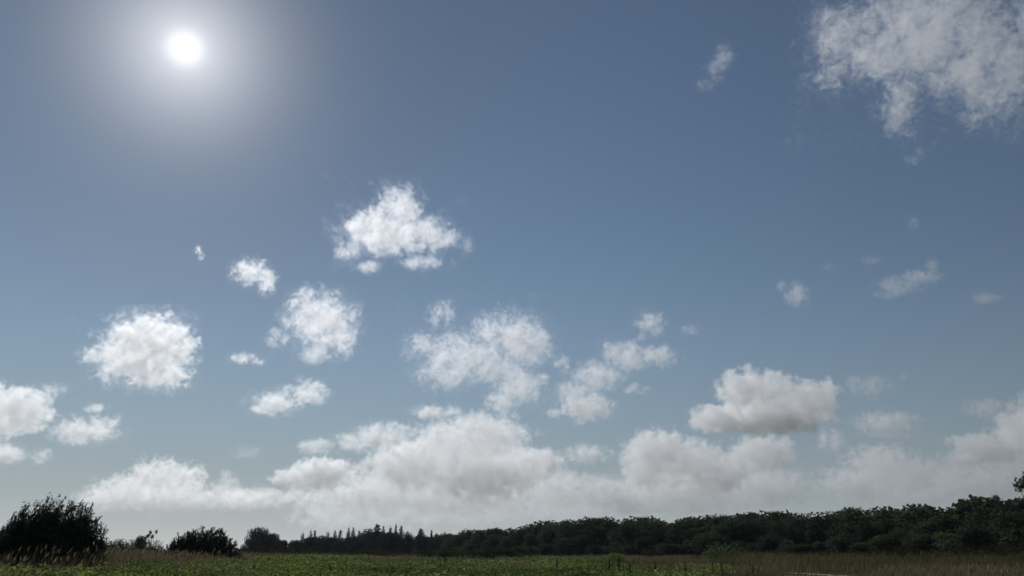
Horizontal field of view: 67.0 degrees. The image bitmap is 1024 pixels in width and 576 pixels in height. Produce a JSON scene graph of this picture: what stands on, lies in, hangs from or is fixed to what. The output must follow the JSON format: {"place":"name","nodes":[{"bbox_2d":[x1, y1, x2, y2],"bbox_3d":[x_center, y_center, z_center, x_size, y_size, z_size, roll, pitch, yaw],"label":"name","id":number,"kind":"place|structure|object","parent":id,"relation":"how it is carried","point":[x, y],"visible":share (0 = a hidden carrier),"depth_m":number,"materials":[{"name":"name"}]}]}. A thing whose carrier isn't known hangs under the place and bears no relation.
{"place":"outdoors","nodes":[
{"label":"outdoors","id":0,"kind":"place"},
{"bbox_2d":[0,0,1023,549],"label":"sky","id":1,"kind":"structure","parent":0,"point":[289,269],"materials":[{"name":"blue"}]},
{"bbox_3d":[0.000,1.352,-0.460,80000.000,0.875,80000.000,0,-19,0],"label":"ground","id":2,"kind":"structure","parent":0,"visible":0},
{"bbox_2d":[0,492,112,570],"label":"twiggy bush","id":3,"kind":"object","parent":2,"relation":"on","point":[44,526],"visible":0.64,"depth_m":37.13,"materials":[{"name":"green plant"}]},
{"bbox_2d":[159,526,242,560],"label":"twiggy bush","id":4,"kind":"object","parent":2,"relation":"on","point":[208,540],"visible":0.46,"depth_m":65.44,"materials":[{"name":"green plant"}]},
{"bbox_2d":[241,539,257,552],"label":"broadleaf tree","id":5,"kind":"object","parent":2,"relation":"on","point":[247,546],"visible":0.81,"depth_m":352.11,"materials":[{"name":"green plant"}]},
{"bbox_2d":[244,527,270,546],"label":"broadleaf tree","id":6,"kind":"object","parent":2,"relation":"on","point":[254,534],"visible":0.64,"depth_m":356.12,"materials":[{"name":"green plant"}]},
{"bbox_2d":[257,535,273,551],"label":"broadleaf tree","id":7,"kind":"object","parent":2,"relation":"on","point":[266,539],"visible":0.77,"depth_m":354.51,"materials":[{"name":"green plant"}]},
{"bbox_2d":[274,538,287,551],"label":"broadleaf tree","id":8,"kind":"object","parent":2,"relation":"on","point":[280,544],"visible":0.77,"depth_m":356.46,"materials":[{"name":"green plant"}]},
{"bbox_2d":[281,546,315,555],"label":"shrub","id":9,"kind":"object","parent":2,"relation":"on","point":[297,551],"visible":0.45,"depth_m":155.33,"materials":[{"name":"green plant"}]},
{"bbox_2d":[293,539,312,552],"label":"broadleaf tree","id":10,"kind":"object","parent":2,"relation":"on","point":[300,544],"visible":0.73,"depth_m":343.58,"materials":[{"name":"green plant"}]},
{"bbox_2d":[301,537,316,551],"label":"broadleaf tree","id":11,"kind":"object","parent":2,"relation":"on","point":[311,540],"visible":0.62,"depth_m":346.88,"materials":[{"name":"green plant"}]},
{"bbox_2d":[313,535,326,551],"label":"broadleaf tree","id":12,"kind":"object","parent":2,"relation":"on","point":[319,544],"visible":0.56,"depth_m":366.54,"materials":[{"name":"green plant"}]},
{"bbox_2d":[323,537,337,552],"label":"broadleaf tree","id":13,"kind":"object","parent":2,"relation":"on","point":[329,541],"visible":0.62,"depth_m":362.81,"materials":[{"name":"green plant"}]},
{"bbox_2d":[331,536,349,552],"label":"broadleaf tree","id":14,"kind":"object","parent":2,"relation":"on","point":[339,544],"visible":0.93,"depth_m":341.03,"materials":[{"name":"green plant"}]},
{"bbox_2d":[349,535,370,552],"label":"broadleaf tree","id":15,"kind":"object","parent":2,"relation":"on","point":[357,544],"visible":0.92,"depth_m":355.96,"materials":[{"name":"green plant"}]},
{"bbox_2d":[360,532,376,548],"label":"broadleaf tree","id":16,"kind":"object","parent":2,"relation":"on","point":[371,536],"visible":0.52,"depth_m":368.04,"materials":[{"name":"green plant"}]},
{"bbox_2d":[357,549,380,556],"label":"shrub","id":17,"kind":"object","parent":2,"relation":"on","point":[369,552],"visible":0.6,"depth_m":122.22,"materials":[{"name":"green plant"}]},
{"bbox_2d":[374,532,390,554],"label":"broadleaf tree","id":18,"kind":"object","parent":2,"relation":"on","point":[380,542],"visible":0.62,"depth_m":357.55,"materials":[{"name":"green plant"}]},
{"bbox_2d":[372,548,408,556],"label":"shrub","id":19,"kind":"object","parent":2,"relation":"on","point":[385,553],"visible":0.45,"depth_m":140.64,"materials":[{"name":"green plant"}]},
{"bbox_2d":[385,532,407,552],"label":"broadleaf tree","id":20,"kind":"object","parent":2,"relation":"on","point":[393,545],"visible":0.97,"depth_m":350.36,"materials":[{"name":"green plant"}]},
{"bbox_2d":[396,531,415,553],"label":"broadleaf tree","id":21,"kind":"object","parent":2,"relation":"on","point":[410,546],"visible":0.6,"depth_m":354.35,"materials":[{"name":"green plant"}]},
{"bbox_2d":[413,536,425,550],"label":"broadleaf tree","id":22,"kind":"object","parent":2,"relation":"on","point":[419,541],"visible":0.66,"depth_m":366.26,"materials":[{"name":"green plant"}]},
{"bbox_2d":[420,535,435,552],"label":"broadleaf tree","id":23,"kind":"object","parent":2,"relation":"on","point":[426,544],"visible":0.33,"depth_m":364.58,"materials":[{"name":"green plant"}]},
{"bbox_2d":[0,554,869,575],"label":"weeds","id":24,"kind":"object","parent":2,"relation":"on","point":[312,565],"visible":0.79,"depth_m":41.62,"materials":[{"name":"green plant"}]},
{"bbox_2d":[426,534,444,550],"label":"broadleaf tree","id":25,"kind":"object","parent":2,"relation":"on","point":[434,544],"visible":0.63,"depth_m":354.30,"materials":[{"name":"green plant"}]},
{"bbox_2d":[423,548,450,557],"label":"shrub","id":26,"kind":"object","parent":2,"relation":"on","point":[436,554],"visible":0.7,"depth_m":127.39,"materials":[{"name":"green plant"}]},
{"bbox_2d":[438,533,454,547],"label":"broadleaf tree","id":27,"kind":"object","parent":2,"relation":"on","point":[445,538],"visible":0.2,"depth_m":348.19,"materials":[{"name":"green plant"}]},
{"bbox_2d":[437,549,470,558],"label":"shrub","id":28,"kind":"object","parent":2,"relation":"on","point":[456,553],"visible":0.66,"depth_m":131.70,"materials":[{"name":"green plant"}]},
{"bbox_2d":[441,534,467,549],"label":"broadleaf tree","id":29,"kind":"object","parent":2,"relation":"on","point":[458,542],"visible":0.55,"depth_m":327.47,"materials":[{"name":"green plant"}]},
{"bbox_2d":[449,529,481,541],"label":"broadleaf tree","id":30,"kind":"object","parent":2,"relation":"on","point":[467,533],"visible":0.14,"depth_m":333.65,"materials":[{"name":"green plant"}]},
{"bbox_2d":[462,533,484,550],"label":"broadleaf tree","id":31,"kind":"object","parent":2,"relation":"on","point":[475,539],"visible":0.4,"depth_m":316.44,"materials":[{"name":"green plant"}]},
{"bbox_2d":[467,551,496,558],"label":"shrub","id":32,"kind":"object","parent":2,"relation":"on","point":[483,554],"visible":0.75,"depth_m":113.09,"materials":[{"name":"green plant"}]},
{"bbox_2d":[471,527,501,543],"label":"broadleaf tree","id":33,"kind":"object","parent":2,"relation":"on","point":[485,533],"visible":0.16,"depth_m":323.15,"materials":[{"name":"green plant"}]},
{"bbox_2d":[481,533,500,549],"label":"broadleaf tree","id":34,"kind":"object","parent":2,"relation":"on","point":[492,541],"visible":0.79,"depth_m":306.50,"materials":[{"name":"green plant"}]},
{"bbox_2d":[486,546,510,557],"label":"shrub","id":35,"kind":"object","parent":2,"relation":"on","point":[501,553],"visible":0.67,"depth_m":141.16,"materials":[{"name":"green plant"}]},
{"bbox_2d":[497,527,514,546],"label":"broadleaf tree","id":36,"kind":"object","parent":2,"relation":"on","point":[505,535],"visible":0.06,"depth_m":310.33,"materials":[{"name":"green plant"}]},
{"bbox_2d":[0,544,1023,575],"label":"dry grass","id":37,"kind":"structure","parent":2,"relation":"on","point":[981,569],"depth_m":45.91,"materials":[{"name":"green plant"}]},
{"bbox_2d":[508,524,544,546],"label":"broadleaf tree","id":38,"kind":"object","parent":2,"relation":"on","point":[518,535],"visible":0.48,"depth_m":291.97,"materials":[{"name":"green plant"}]},
{"bbox_2d":[527,520,558,540],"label":"broadleaf tree","id":39,"kind":"object","parent":2,"relation":"on","point":[550,524],"visible":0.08,"depth_m":297.70,"materials":[{"name":"green plant"}]},
{"bbox_2d":[537,543,554,554],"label":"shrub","id":40,"kind":"object","parent":2,"relation":"on","point":[542,549],"visible":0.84,"depth_m":259.94,"materials":[{"name":"green plant"}]},
{"bbox_2d":[534,525,566,547],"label":"broadleaf tree","id":41,"kind":"object","parent":2,"relation":"on","point":[547,534],"visible":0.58,"depth_m":272.97,"materials":[{"name":"green plant"}]},
{"bbox_2d":[554,518,603,538],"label":"broadleaf tree","id":42,"kind":"object","parent":2,"relation":"on","point":[565,527],"visible":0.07,"depth_m":278.61,"materials":[{"name":"green plant"}]},
{"bbox_2d":[566,553,612,562],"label":"shrub","id":43,"kind":"object","parent":2,"relation":"on","point":[585,559],"visible":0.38,"depth_m":73.21,"materials":[{"name":"green plant"}]},
{"bbox_2d":[567,516,615,536],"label":"broadleaf tree","id":44,"kind":"object","parent":2,"relation":"on","point":[586,523],"visible":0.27,"depth_m":268.84,"materials":[{"name":"green plant"}]},
{"bbox_2d":[587,545,599,555],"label":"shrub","id":45,"kind":"object","parent":2,"relation":"on","point":[592,549],"visible":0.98,"depth_m":238.15,"materials":[{"name":"green plant"}]},
{"bbox_2d":[580,517,619,541],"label":"broadleaf tree","id":46,"kind":"object","parent":2,"relation":"on","point":[594,530],"visible":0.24,"depth_m":259.26,"materials":[{"name":"green plant"}]},
{"bbox_2d":[605,552,626,561],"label":"shrub","id":47,"kind":"object","parent":2,"relation":"on","point":[614,557],"visible":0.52,"depth_m":79.00,"materials":[{"name":"green plant"}]},
{"bbox_2d":[593,520,640,546],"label":"broadleaf tree","id":48,"kind":"object","parent":2,"relation":"on","point":[605,527],"visible":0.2,"depth_m":255.37,"materials":[{"name":"green plant"}]},
{"bbox_2d":[605,529,631,545],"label":"broadleaf tree","id":49,"kind":"object","parent":2,"relation":"on","point":[613,538],"visible":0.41,"depth_m":249.18,"materials":[{"name":"green plant"}]},
{"bbox_2d":[234,541,1019,556],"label":"undergrowth","id":50,"kind":"object","parent":2,"relation":"on","point":[602,550],"visible":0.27,"depth_m":234.09,"materials":[{"name":"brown plant"}]},
{"bbox_2d":[621,545,635,554],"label":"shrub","id":51,"kind":"object","parent":2,"relation":"on","point":[627,550],"visible":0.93,"depth_m":224.96,"materials":[{"name":"green plant"}]},
{"bbox_2d":[618,520,655,545],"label":"broadleaf tree","id":52,"kind":"object","parent":2,"relation":"on","point":[626,531],"visible":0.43,"depth_m":235.31,"materials":[{"name":"green plant"}]},
{"bbox_2d":[617,515,659,535],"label":"broadleaf tree","id":53,"kind":"object","parent":2,"relation":"on","point":[639,520],"visible":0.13,"depth_m":259.48,"materials":[{"name":"green plant"}]},
{"bbox_2d":[642,548,664,556],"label":"shrub","id":54,"kind":"object","parent":2,"relation":"on","point":[647,553],"visible":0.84,"depth_m":160.68,"materials":[{"name":"green plant"}]},
{"bbox_2d":[639,522,668,544],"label":"broadleaf tree","id":55,"kind":"object","parent":2,"relation":"on","point":[653,530],"visible":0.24,"depth_m":231.96,"materials":[{"name":"green plant"}]},
{"bbox_2d":[641,517,669,529],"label":"broadleaf tree","id":56,"kind":"object","parent":2,"relation":"on","point":[656,521],"visible":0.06,"depth_m":251.62,"materials":[{"name":"green plant"}]},
{"bbox_2d":[656,543,672,555],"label":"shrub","id":57,"kind":"object","parent":2,"relation":"on","point":[667,548],"visible":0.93,"depth_m":214.21,"materials":[{"name":"green plant"}]},
{"bbox_2d":[654,527,682,544],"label":"broadleaf tree","id":58,"kind":"object","parent":2,"relation":"on","point":[662,540],"visible":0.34,"depth_m":229.60,"materials":[{"name":"green plant"}]},
{"bbox_2d":[662,515,704,534],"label":"broadleaf tree","id":59,"kind":"object","parent":2,"relation":"on","point":[686,524],"visible":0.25,"depth_m":243.19,"materials":[{"name":"green plant"}]},
{"bbox_2d":[684,517,711,529],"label":"broadleaf tree","id":60,"kind":"object","parent":2,"relation":"on","point":[699,523],"visible":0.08,"depth_m":239.45,"materials":[{"name":"green plant"}]},
{"bbox_2d":[689,533,724,554],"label":"broadleaf tree","id":61,"kind":"object","parent":2,"relation":"on","point":[700,541],"visible":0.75,"depth_m":206.02,"materials":[{"name":"green plant"}]},
{"bbox_2d":[703,514,741,527],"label":"broadleaf tree","id":62,"kind":"object","parent":2,"relation":"on","point":[716,520],"visible":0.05,"depth_m":231.29,"materials":[{"name":"green plant"}]},
{"bbox_2d":[699,540,746,562],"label":"shrub","id":63,"kind":"object","parent":2,"relation":"on","point":[713,549],"visible":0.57,"depth_m":89.85,"materials":[{"name":"green plant"}]},
{"bbox_2d":[713,536,735,551],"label":"broadleaf tree","id":64,"kind":"object","parent":2,"relation":"on","point":[728,542],"visible":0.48,"depth_m":204.02,"materials":[{"name":"green plant"}]},
{"bbox_2d":[708,518,753,545],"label":"broadleaf tree","id":65,"kind":"object","parent":2,"relation":"on","point":[727,529],"visible":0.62,"depth_m":211.50,"materials":[{"name":"green plant"}]},
{"bbox_2d":[730,540,747,551],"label":"broadleaf tree","id":66,"kind":"object","parent":2,"relation":"on","point":[741,544],"visible":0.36,"depth_m":200.68,"materials":[{"name":"green plant"}]},
{"bbox_2d":[719,512,764,523],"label":"broadleaf tree","id":67,"kind":"object","parent":2,"relation":"on","point":[751,514],"visible":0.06,"depth_m":227.50,"materials":[{"name":"green plant"}]},
{"bbox_2d":[731,516,770,544],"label":"broadleaf tree","id":68,"kind":"object","parent":2,"relation":"on","point":[754,522],"visible":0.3,"depth_m":212.04,"materials":[{"name":"green plant"}]},
{"bbox_2d":[727,511,786,535],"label":"broadleaf tree","id":69,"kind":"object","parent":2,"relation":"on","point":[744,516],"visible":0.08,"depth_m":225.64,"materials":[{"name":"green plant"}]},
{"bbox_2d":[746,509,796,520],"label":"broadleaf tree","id":70,"kind":"object","parent":2,"relation":"on","point":[770,514],"visible":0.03,"depth_m":225.94,"materials":[{"name":"green plant"}]},
{"bbox_2d":[755,533,793,553],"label":"broadleaf tree","id":71,"kind":"object","parent":2,"relation":"on","point":[766,543],"visible":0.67,"depth_m":192.43,"materials":[{"name":"green plant"}]},
{"bbox_2d":[777,539,799,553],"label":"broadleaf tree","id":72,"kind":"object","parent":2,"relation":"on","point":[787,547],"visible":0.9,"depth_m":185.26,"materials":[{"name":"green plant"}]},
{"bbox_2d":[782,517,825,544],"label":"broadleaf tree","id":73,"kind":"object","parent":2,"relation":"on","point":[798,525],"visible":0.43,"depth_m":198.61,"materials":[{"name":"green plant"}]},
{"bbox_2d":[803,515,841,544],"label":"broadleaf tree","id":74,"kind":"object","parent":2,"relation":"on","point":[818,529],"visible":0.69,"depth_m":190.08,"materials":[{"name":"green plant"}]},
{"bbox_2d":[812,541,833,552],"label":"broadleaf tree","id":75,"kind":"object","parent":2,"relation":"on","point":[817,546],"visible":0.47,"depth_m":179.00,"materials":[{"name":"green plant"}]},
{"bbox_2d":[826,531,859,555],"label":"broadleaf tree","id":76,"kind":"object","parent":2,"relation":"on","point":[840,542],"visible":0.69,"depth_m":170.62,"materials":[{"name":"green plant"}]},
{"bbox_2d":[824,520,863,543],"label":"broadleaf tree","id":77,"kind":"object","parent":2,"relation":"on","point":[843,528],"visible":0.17,"depth_m":185.29,"materials":[{"name":"green plant"}]},
{"bbox_2d":[846,541,875,553],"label":"broadleaf tree","id":78,"kind":"object","parent":2,"relation":"on","point":[857,546],"visible":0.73,"depth_m":166.19,"materials":[{"name":"green plant"}]},
{"bbox_2d":[829,506,900,530],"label":"broadleaf tree","id":79,"kind":"object","parent":2,"relation":"on","point":[853,518],"visible":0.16,"depth_m":194.81,"materials":[{"name":"green plant"}]},
{"bbox_2d":[710,548,1023,575],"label":"tall olive grass","id":80,"kind":"structure","parent":2,"relation":"on","point":[789,557],"depth_m":67.37,"materials":[{"name":"green plant"}]},
{"bbox_2d":[852,520,885,543],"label":"broadleaf tree","id":81,"kind":"object","parent":2,"relation":"on","point":[870,532],"visible":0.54,"depth_m":178.92,"materials":[{"name":"green plant"}]},
{"bbox_2d":[865,517,894,533],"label":"broadleaf tree","id":82,"kind":"object","parent":2,"relation":"on","point":[887,524],"visible":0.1,"depth_m":184.11,"materials":[{"name":"green plant"}]},
{"bbox_2d":[868,535,891,554],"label":"broadleaf tree","id":83,"kind":"object","parent":2,"relation":"on","point":[873,544],"visible":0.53,"depth_m":164.59,"materials":[{"name":"green plant"}]},
{"bbox_2d":[876,528,912,554],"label":"broadleaf tree","id":84,"kind":"object","parent":2,"relation":"on","point":[892,539],"visible":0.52,"depth_m":162.13,"materials":[{"name":"green plant"}]},
{"bbox_2d":[884,519,918,537],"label":"broadleaf tree","id":85,"kind":"object","parent":2,"relation":"on","point":[910,525],"visible":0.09,"depth_m":174.69,"materials":[{"name":"green plant"}]},
{"bbox_2d":[892,545,922,557],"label":"shrub","id":86,"kind":"object","parent":2,"relation":"on","point":[900,551],"visible":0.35,"depth_m":105.91,"materials":[{"name":"green plant"}]},
{"bbox_2d":[889,503,937,531],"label":"broadleaf tree","id":87,"kind":"object","parent":2,"relation":"on","point":[905,515],"visible":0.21,"depth_m":178.79,"materials":[{"name":"green plant"}]},
{"bbox_2d":[901,535,933,554],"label":"broadleaf tree","id":88,"kind":"object","parent":2,"relation":"on","point":[921,543],"visible":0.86,"depth_m":153.41,"materials":[{"name":"green plant"}]},
{"bbox_2d":[907,516,948,535],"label":"broadleaf tree","id":89,"kind":"object","parent":2,"relation":"on","point":[927,528],"visible":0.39,"depth_m":167.54,"materials":[{"name":"green plant"}]},
{"bbox_2d":[919,531,943,553],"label":"broadleaf tree","id":90,"kind":"object","parent":2,"relation":"on","point":[927,536],"visible":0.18,"depth_m":154.44,"materials":[{"name":"green plant"}]},
{"bbox_2d":[922,505,952,516],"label":"broadleaf tree","id":91,"kind":"object","parent":2,"relation":"on","point":[937,510],"visible":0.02,"depth_m":179.46,"materials":[{"name":"green plant"}]},
{"bbox_2d":[929,531,955,551],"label":"broadleaf tree","id":92,"kind":"object","parent":2,"relation":"on","point":[945,539],"visible":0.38,"depth_m":151.33,"materials":[{"name":"green plant"}]},
{"bbox_2d":[929,512,964,535],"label":"broadleaf tree","id":93,"kind":"object","parent":2,"relation":"on","point":[946,520],"visible":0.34,"depth_m":165.90,"materials":[{"name":"green plant"}]},
{"bbox_2d":[945,544,986,558],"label":"shrub","id":94,"kind":"object","parent":2,"relation":"on","point":[955,552],"visible":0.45,"depth_m":106.20,"materials":[{"name":"green plant"}]},
{"bbox_2d":[944,507,990,536],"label":"broadleaf tree","id":95,"kind":"object","parent":2,"relation":"on","point":[967,519],"visible":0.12,"depth_m":163.44,"materials":[{"name":"green plant"}]},
{"bbox_2d":[938,500,1001,518],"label":"broadleaf tree","id":96,"kind":"object","parent":2,"relation":"on","point":[962,506],"visible":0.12,"depth_m":171.50,"materials":[{"name":"green plant"}]},
{"bbox_2d":[948,524,992,552],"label":"broadleaf tree","id":97,"kind":"object","parent":2,"relation":"on","point":[960,542],"visible":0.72,"depth_m":141.59,"materials":[{"name":"green plant"}]},
{"bbox_2d":[953,496,1003,519],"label":"broadleaf tree","id":98,"kind":"object","parent":2,"relation":"on","point":[987,501],"visible":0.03,"depth_m":170.45,"materials":[{"name":"green plant"}]},
{"bbox_2d":[956,523,1009,553],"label":"broadleaf tree","id":99,"kind":"object","parent":2,"relation":"on","point":[990,534],"visible":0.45,"depth_m":141.15,"materials":[{"name":"green plant"}]},
{"bbox_2d":[955,494,1011,507],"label":"broadleaf tree","id":100,"kind":"object","parent":2,"relation":"on","point":[971,497],"visible":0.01,"depth_m":177.52,"materials":[{"name":"green plant"}]},
{"bbox_2d":[969,503,1022,528],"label":"broadleaf tree","id":101,"kind":"object","parent":2,"relation":"on","point":[983,517],"visible":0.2,"depth_m":153.12,"materials":[{"name":"green plant"}]},
{"bbox_2d":[986,508,1023,536],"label":"broadleaf tree","id":102,"kind":"object","parent":2,"relation":"on","point":[1005,522],"visible":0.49,"depth_m":145.97,"materials":[{"name":"green plant"}]},
{"bbox_2d":[997,527,1023,552],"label":"broadleaf tree","id":103,"kind":"object","parent":2,"relation":"on","point":[1016,535],"visible":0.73,"depth_m":134.01,"materials":[{"name":"green plant"}]},
{"bbox_2d":[1005,497,1023,513],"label":"broadleaf tree","id":104,"kind":"object","parent":2,"relation":"on","point":[1009,502],"visible":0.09,"depth_m":165.46,"materials":[{"name":"green plant"}]},
{"bbox_2d":[1012,471,1023,496],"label":"tall tree","id":105,"kind":"object","parent":2,"relation":"on","point":[1018,486],"visible":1,"depth_m":147.31,"materials":[{"name":"green plant"}]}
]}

